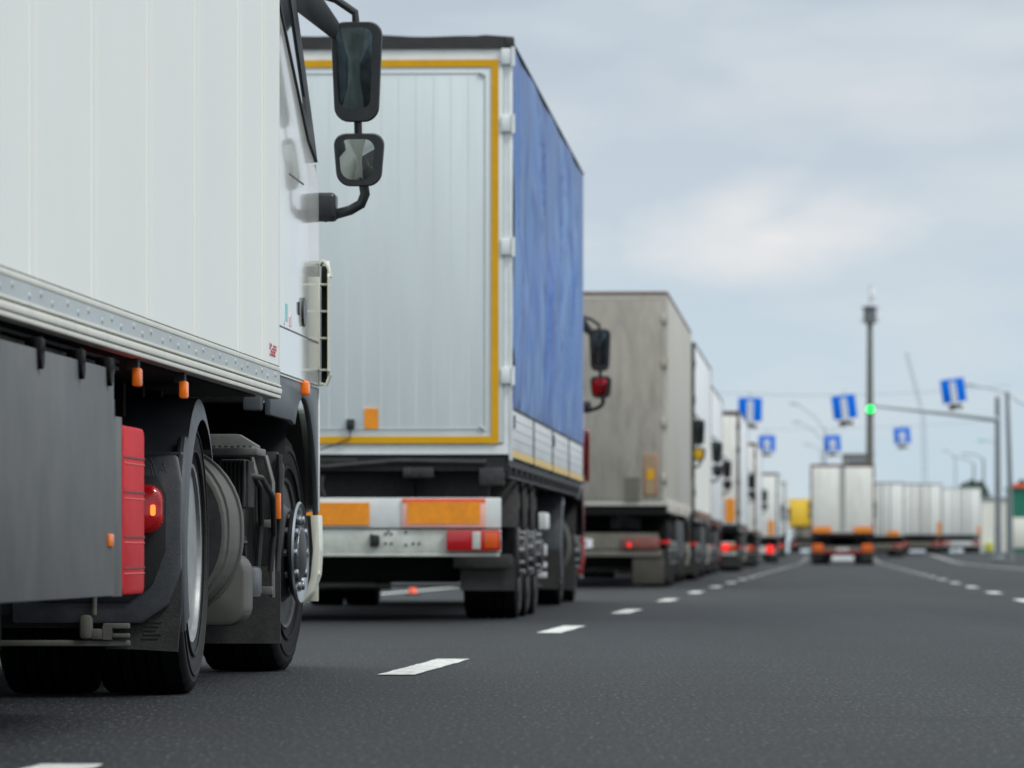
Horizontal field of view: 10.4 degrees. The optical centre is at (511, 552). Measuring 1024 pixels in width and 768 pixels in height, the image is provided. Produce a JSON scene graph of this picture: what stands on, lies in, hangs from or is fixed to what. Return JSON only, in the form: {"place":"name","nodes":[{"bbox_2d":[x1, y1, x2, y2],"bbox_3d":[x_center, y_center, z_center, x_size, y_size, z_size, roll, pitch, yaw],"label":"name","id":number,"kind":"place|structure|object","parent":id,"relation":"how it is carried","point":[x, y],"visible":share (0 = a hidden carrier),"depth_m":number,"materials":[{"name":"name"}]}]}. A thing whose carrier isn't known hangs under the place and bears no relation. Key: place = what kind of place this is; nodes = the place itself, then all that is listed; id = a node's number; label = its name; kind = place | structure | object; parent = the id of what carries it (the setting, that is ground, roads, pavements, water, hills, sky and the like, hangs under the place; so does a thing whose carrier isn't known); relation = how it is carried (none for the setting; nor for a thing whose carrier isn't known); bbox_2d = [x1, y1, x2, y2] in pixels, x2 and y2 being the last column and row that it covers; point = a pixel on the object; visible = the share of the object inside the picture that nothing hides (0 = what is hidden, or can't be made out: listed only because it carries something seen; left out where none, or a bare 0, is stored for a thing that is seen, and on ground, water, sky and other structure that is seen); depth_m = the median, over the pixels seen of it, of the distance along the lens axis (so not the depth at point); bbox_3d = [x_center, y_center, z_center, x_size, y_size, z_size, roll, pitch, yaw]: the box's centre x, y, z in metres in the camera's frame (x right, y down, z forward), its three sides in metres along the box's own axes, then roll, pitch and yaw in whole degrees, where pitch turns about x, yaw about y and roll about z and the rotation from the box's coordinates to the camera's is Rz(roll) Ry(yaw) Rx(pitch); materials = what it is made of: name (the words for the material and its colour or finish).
{"place":"outdoors","nodes":[
{"label":"outdoors","id":0,"kind":"place"},
{"bbox_2d":[0,552,1023,767],"bbox_3d":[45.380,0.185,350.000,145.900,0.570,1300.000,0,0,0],"label":"road","id":1,"kind":"structure","parent":0,"point":[806,663],"depth_m":19.53,"materials":[{"name":"grey asphalt"}]},
{"bbox_2d":[0,0,384,693],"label":"articulated lorry","id":2,"kind":"object","parent":1,"relation":"on","point":[166,206],"visible":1,"depth_m":18.11,"materials":[{"name":"metal"}]},
{"bbox_2d":[404,587,420,594],"bbox_3d":[-1.111,0.415,63.000,0.180,0.110,0.180,0,0,0],"label":"traffic cone","id":3,"kind":"object","parent":1,"relation":"on","point":[412,590],"visible":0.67,"depth_m":62.95,"materials":[{"name":"orange plastic"}]},
{"bbox_2d":[301,35,611,617],"bbox_3d":[-0.859,-1.536,47.079,2.889,4.013,17.225,0,0,3],"label":"articulated lorry","id":4,"kind":"object","parent":1,"relation":"on","point":[455,407],"visible":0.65,"depth_m":38.51,"materials":[{"name":"metal"}]},
{"bbox_2d":[305,47,514,442],"bbox_3d":[-0.732,-2.103,38.514,1.512,2.705,0.103,0,0,3],"label":"rear door","id":5,"kind":"structure","parent":4,"relation":"in","point":[410,282],"depth_m":38.49,"materials":[{"name":"white metal"}]},
{"bbox_2d":[26,552,1023,767],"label":"lane markings","id":6,"kind":"structure","parent":1,"relation":"on","point":[425,666],"depth_m":23.96,"materials":[{"name":"paint"}]},
{"bbox_2d":[580,291,704,586],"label":"articulated lorry","id":7,"kind":"object","parent":1,"relation":"on","point":[637,498],"visible":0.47,"depth_m":76.00,"materials":[{"name":"grey metal"}]},
{"bbox_2d":[583,300,668,499],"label":"rear door","id":8,"kind":"structure","parent":7,"relation":"in","point":[630,422],"depth_m":75.98,"materials":[{"name":"beige metal"}]},
{"bbox_2d":[577,342,722,579],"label":"articulated lorry","id":9,"kind":"object","parent":1,"relation":"on","point":[700,515],"visible":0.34,"depth_m":101.16,"materials":[{"name":"metal"}]},
{"bbox_2d":[691,360,695,495],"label":"rear door","id":10,"kind":"structure","parent":9,"relation":"in","point":[693,363],"depth_m":94.24,"materials":[{"name":"metal"}]},
{"bbox_2d":[615,385,731,574],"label":"articulated lorry","id":11,"kind":"object","parent":1,"relation":"on","point":[718,493],"visible":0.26,"depth_m":126.05,"materials":[{"name":"metal"}]},
{"bbox_2d":[713,411,755,571],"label":"articulated lorry","id":12,"kind":"object","parent":1,"relation":"on","point":[735,498],"visible":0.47,"depth_m":140.02,"materials":[{"name":"metal"}]},
{"bbox_2d":[723,416,739,523],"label":"rear door","id":13,"kind":"structure","parent":12,"relation":"in","point":[730,425],"depth_m":139.96,"materials":[{"name":"metal"}]},
{"bbox_2d":[740,442,767,566],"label":"articulated lorry","id":14,"kind":"object","parent":1,"relation":"on","point":[756,506],"visible":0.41,"depth_m":181.32,"materials":[{"name":"metal"}]},
{"bbox_2d":[740,446,755,530],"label":"rear door","id":15,"kind":"structure","parent":14,"relation":"in","point":[751,453],"depth_m":179.98,"materials":[{"name":"metal"}]},
{"bbox_2d":[759,473,784,562],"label":"articulated lorry","id":16,"kind":"object","parent":1,"relation":"on","point":[770,536],"visible":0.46,"depth_m":249.98,"materials":[{"name":"metal"}]},
{"bbox_2d":[760,475,777,535],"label":"rear door","id":17,"kind":"structure","parent":16,"relation":"in","point":[768,481],"depth_m":250.00,"materials":[{"name":"metal"}]},
{"bbox_2d":[778,482,790,556],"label":"articulated lorry","id":18,"kind":"object","parent":1,"relation":"on","point":[784,501],"visible":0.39,"depth_m":301.65,"materials":[{"name":"metal"}]},
{"bbox_2d":[781,484,784,534],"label":"rear door","id":19,"kind":"structure","parent":18,"relation":"in","point":[782,485],"depth_m":299.94,"materials":[{"name":"metal"}]},
{"bbox_2d":[789,499,813,551],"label":"articulated lorry","id":20,"kind":"object","parent":1,"relation":"on","point":[799,524],"visible":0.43,"depth_m":420.09,"materials":[{"name":"yellow"}]},
{"bbox_2d":[789,499,805,524],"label":"rear door","id":21,"kind":"structure","parent":20,"relation":"in","point":[798,507],"depth_m":420.10,"materials":[{"name":"yellow metal"}]},
{"bbox_2d":[806,500,809,524],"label":"rear door","id":22,"kind":"structure","parent":20,"relation":"in","point":[807,501],"depth_m":419.99,"materials":[{"name":"yellow metal"}]},
{"bbox_2d":[790,403,826,463],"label":"lamp post","id":23,"kind":"object","parent":1,"relation":"on","point":[825,457],"visible":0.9,"depth_m":449.95,"materials":[{"name":"grey metal"}]},
{"bbox_2d":[793,421,823,463],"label":"lamp post","id":24,"kind":"object","parent":1,"relation":"on","point":[815,433],"visible":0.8,"depth_m":519.96,"materials":[{"name":"grey metal"}]},
{"bbox_2d":[804,444,821,463],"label":"lamp post","id":25,"kind":"object","parent":1,"relation":"on","point":[820,452],"visible":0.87,"depth_m":619.96,"materials":[{"name":"grey metal"}]},
{"bbox_2d":[808,464,875,564],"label":"articulated lorry","id":26,"kind":"object","parent":1,"relation":"on","point":[842,509],"visible":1,"depth_m":224.04,"materials":[{"name":"white metal"}]},
{"bbox_2d":[810,467,841,531],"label":"rear door","id":27,"kind":"structure","parent":26,"relation":"in","point":[825,506],"depth_m":224.04,"materials":[{"name":"white metal"}]},
{"bbox_2d":[843,467,874,531],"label":"rear door","id":28,"kind":"structure","parent":26,"relation":"in","point":[859,506],"depth_m":223.99,"materials":[{"name":"white metal"}]},
{"bbox_2d":[840,453,874,463],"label":"control building","id":29,"kind":"structure","parent":1,"relation":"on","point":[853,458],"depth_m":440.00,"materials":[{"name":"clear glass"}]},
{"bbox_2d":[849,461,865,463],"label":"window","id":30,"kind":"structure","parent":29,"relation":"in","point":[850,462],"depth_m":439.94,"materials":[{"name":"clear glass"}]},
{"bbox_2d":[858,284,881,463],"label":"lighting mast","id":31,"kind":"object","parent":1,"relation":"on","point":[870,316],"visible":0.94,"depth_m":419.79,"materials":[{"name":"metal"}]},
{"bbox_2d":[870,482,904,556],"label":"articulated lorry","id":32,"kind":"object","parent":1,"relation":"on","point":[889,521],"visible":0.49,"depth_m":300.00,"materials":[{"name":"white metal"}]},
{"bbox_2d":[875,484,879,534],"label":"rear door","id":33,"kind":"structure","parent":32,"relation":"in","point":[877,486],"depth_m":300.01,"materials":[{"name":"white metal"}]},
{"bbox_2d":[880,484,904,534],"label":"rear door","id":34,"kind":"structure","parent":32,"relation":"in","point":[891,495],"depth_m":300.01,"materials":[{"name":"white metal"}]},
{"bbox_2d":[905,352,926,551],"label":"crane","id":35,"kind":"object","parent":1,"relation":"on","point":[921,419],"visible":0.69,"depth_m":639.96,"materials":[{"name":"grey paint"}]},
{"bbox_2d":[903,483,941,553],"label":"articulated lorry","id":36,"kind":"object","parent":1,"relation":"on","point":[923,516],"visible":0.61,"depth_m":330.02,"materials":[{"name":"white metal"}]},
{"bbox_2d":[904,485,919,533],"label":"rear door","id":37,"kind":"structure","parent":36,"relation":"in","point":[911,492],"depth_m":330.06,"materials":[{"name":"white metal"}]},
{"bbox_2d":[920,485,941,533],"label":"rear door","id":38,"kind":"structure","parent":36,"relation":"in","point":[930,495],"depth_m":329.98,"materials":[{"name":"white metal"}]},
{"bbox_2d":[872,397,1004,561],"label":"signal gantry","id":39,"kind":"object","parent":1,"relation":"on","point":[998,557],"visible":0.99,"depth_m":259.89,"materials":[{"name":"grey metal"}]},
{"bbox_2d":[717,385,1006,395],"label":"span wire","id":40,"kind":"object","parent":39,"relation":"attached to","point":[862,394],"visible":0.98,"depth_m":259.99,"materials":[{"name":"grey metal"}]},
{"bbox_2d":[738,398,761,428],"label":"lane sign","id":41,"kind":"object","parent":40,"relation":"hanging from","point":[750,409],"visible":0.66,"depth_m":259.97,"materials":[{"name":"blue metal"}]},
{"bbox_2d":[831,394,856,427],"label":"lane sign","id":42,"kind":"object","parent":40,"relation":"hanging from","point":[843,406],"visible":1,"depth_m":259.97,"materials":[{"name":"blue metal"}]},
{"bbox_2d":[940,377,966,410],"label":"lane sign","id":43,"kind":"object","parent":40,"relation":"hanging from","point":[953,391],"visible":1,"depth_m":259.97,"materials":[{"name":"blue metal"}]},
{"bbox_2d":[866,403,873,414],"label":"traffic light","id":44,"kind":"object","parent":39,"relation":"attached to","point":[869,409],"visible":1,"depth_m":260.00,"materials":[{"name":"green glass"}]},
{"bbox_2d":[943,450,956,551],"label":"lamp post","id":45,"kind":"object","parent":1,"relation":"on","point":[955,550],"visible":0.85,"depth_m":699.90,"materials":[{"name":"grey metal"}]},
{"bbox_2d":[938,488,981,552],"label":"articulated lorry","id":46,"kind":"object","parent":1,"relation":"on","point":[961,519],"visible":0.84,"depth_m":360.04,"materials":[{"name":"metal"}]},
{"bbox_2d":[942,489,960,533],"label":"rear door","id":47,"kind":"structure","parent":46,"relation":"in","point":[951,498],"depth_m":360.03,"materials":[{"name":"metal"}]},
{"bbox_2d":[961,489,981,533],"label":"rear door","id":48,"kind":"structure","parent":46,"relation":"in","point":[970,498],"depth_m":360.03,"materials":[{"name":"metal"}]},
{"bbox_2d":[952,456,974,537],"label":"lamp post","id":49,"kind":"object","parent":1,"relation":"on","point":[973,467],"visible":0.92,"depth_m":639.93,"materials":[{"name":"grey metal"}]},
{"bbox_2d":[959,482,968,551],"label":"tree","id":50,"kind":"object","parent":1,"relation":"on","point":[964,485],"visible":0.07,"depth_m":519.80,"materials":[{"name":"green plant"}]},
{"bbox_2d":[962,453,984,495],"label":"lamp post","id":51,"kind":"object","parent":1,"relation":"on","point":[983,465],"visible":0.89,"depth_m":559.91,"materials":[{"name":"grey metal"}]},
{"bbox_2d":[968,479,982,496],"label":"tree","id":52,"kind":"object","parent":1,"relation":"on","point":[971,483],"visible":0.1,"depth_m":539.80,"materials":[{"name":"green plant"}]},
{"bbox_2d":[973,480,992,496],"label":"tree","id":53,"kind":"object","parent":1,"relation":"on","point":[982,485],"visible":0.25,"depth_m":529.69,"materials":[{"name":"green plant"}]},
{"bbox_2d":[978,439,994,496],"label":"lamp post","id":54,"kind":"object","parent":1,"relation":"on","point":[981,440],"visible":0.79,"depth_m":479.96,"materials":[{"name":"grey metal"}]},
{"bbox_2d":[978,497,1005,552],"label":"booth","id":55,"kind":"object","parent":1,"relation":"on","point":[987,538],"visible":0.58,"depth_m":385.00,"materials":[{"name":"white"}]},
{"bbox_2d":[994,523,1002,551],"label":"door","id":56,"kind":"structure","parent":55,"relation":"in","point":[994,523],"depth_m":384.94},
{"bbox_2d":[964,383,1023,561],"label":"lamp post","id":57,"kind":"object","parent":1,"relation":"on","point":[1010,556],"visible":0.84,"depth_m":262.90,"materials":[{"name":"grey metal"}]},
{"bbox_2d":[1004,484,1023,552],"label":"kiosk","id":58,"kind":"object","parent":1,"relation":"on","point":[1018,518],"visible":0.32,"depth_m":371.98,"materials":[{"name":"green metal"}]},
{"bbox_2d":[298,0,1023,551],"label":"sky","id":59,"kind":"structure","parent":0,"point":[760,165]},
{"bbox_2d":[832,421,984,434],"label":"span wire","id":60,"kind":"object","parent":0,"point":[897,426],"visible":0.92,"depth_m":379.99,"materials":[{"name":"grey metal"}]},
{"bbox_2d":[759,435,774,456],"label":"lane sign","id":61,"kind":"object","parent":60,"relation":"hanging from","point":[767,445],"visible":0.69,"depth_m":379.97,"materials":[{"name":"blue metal"}]},
{"bbox_2d":[824,435,840,456],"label":"lane sign","id":62,"kind":"object","parent":60,"relation":"hanging from","point":[832,443],"visible":1,"depth_m":379.97,"materials":[{"name":"blue metal"}]},
{"bbox_2d":[894,427,910,449],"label":"lane sign","id":63,"kind":"object","parent":60,"relation":"hanging from","point":[902,438],"visible":1,"depth_m":379.97,"materials":[{"name":"blue metal"}]}
]}

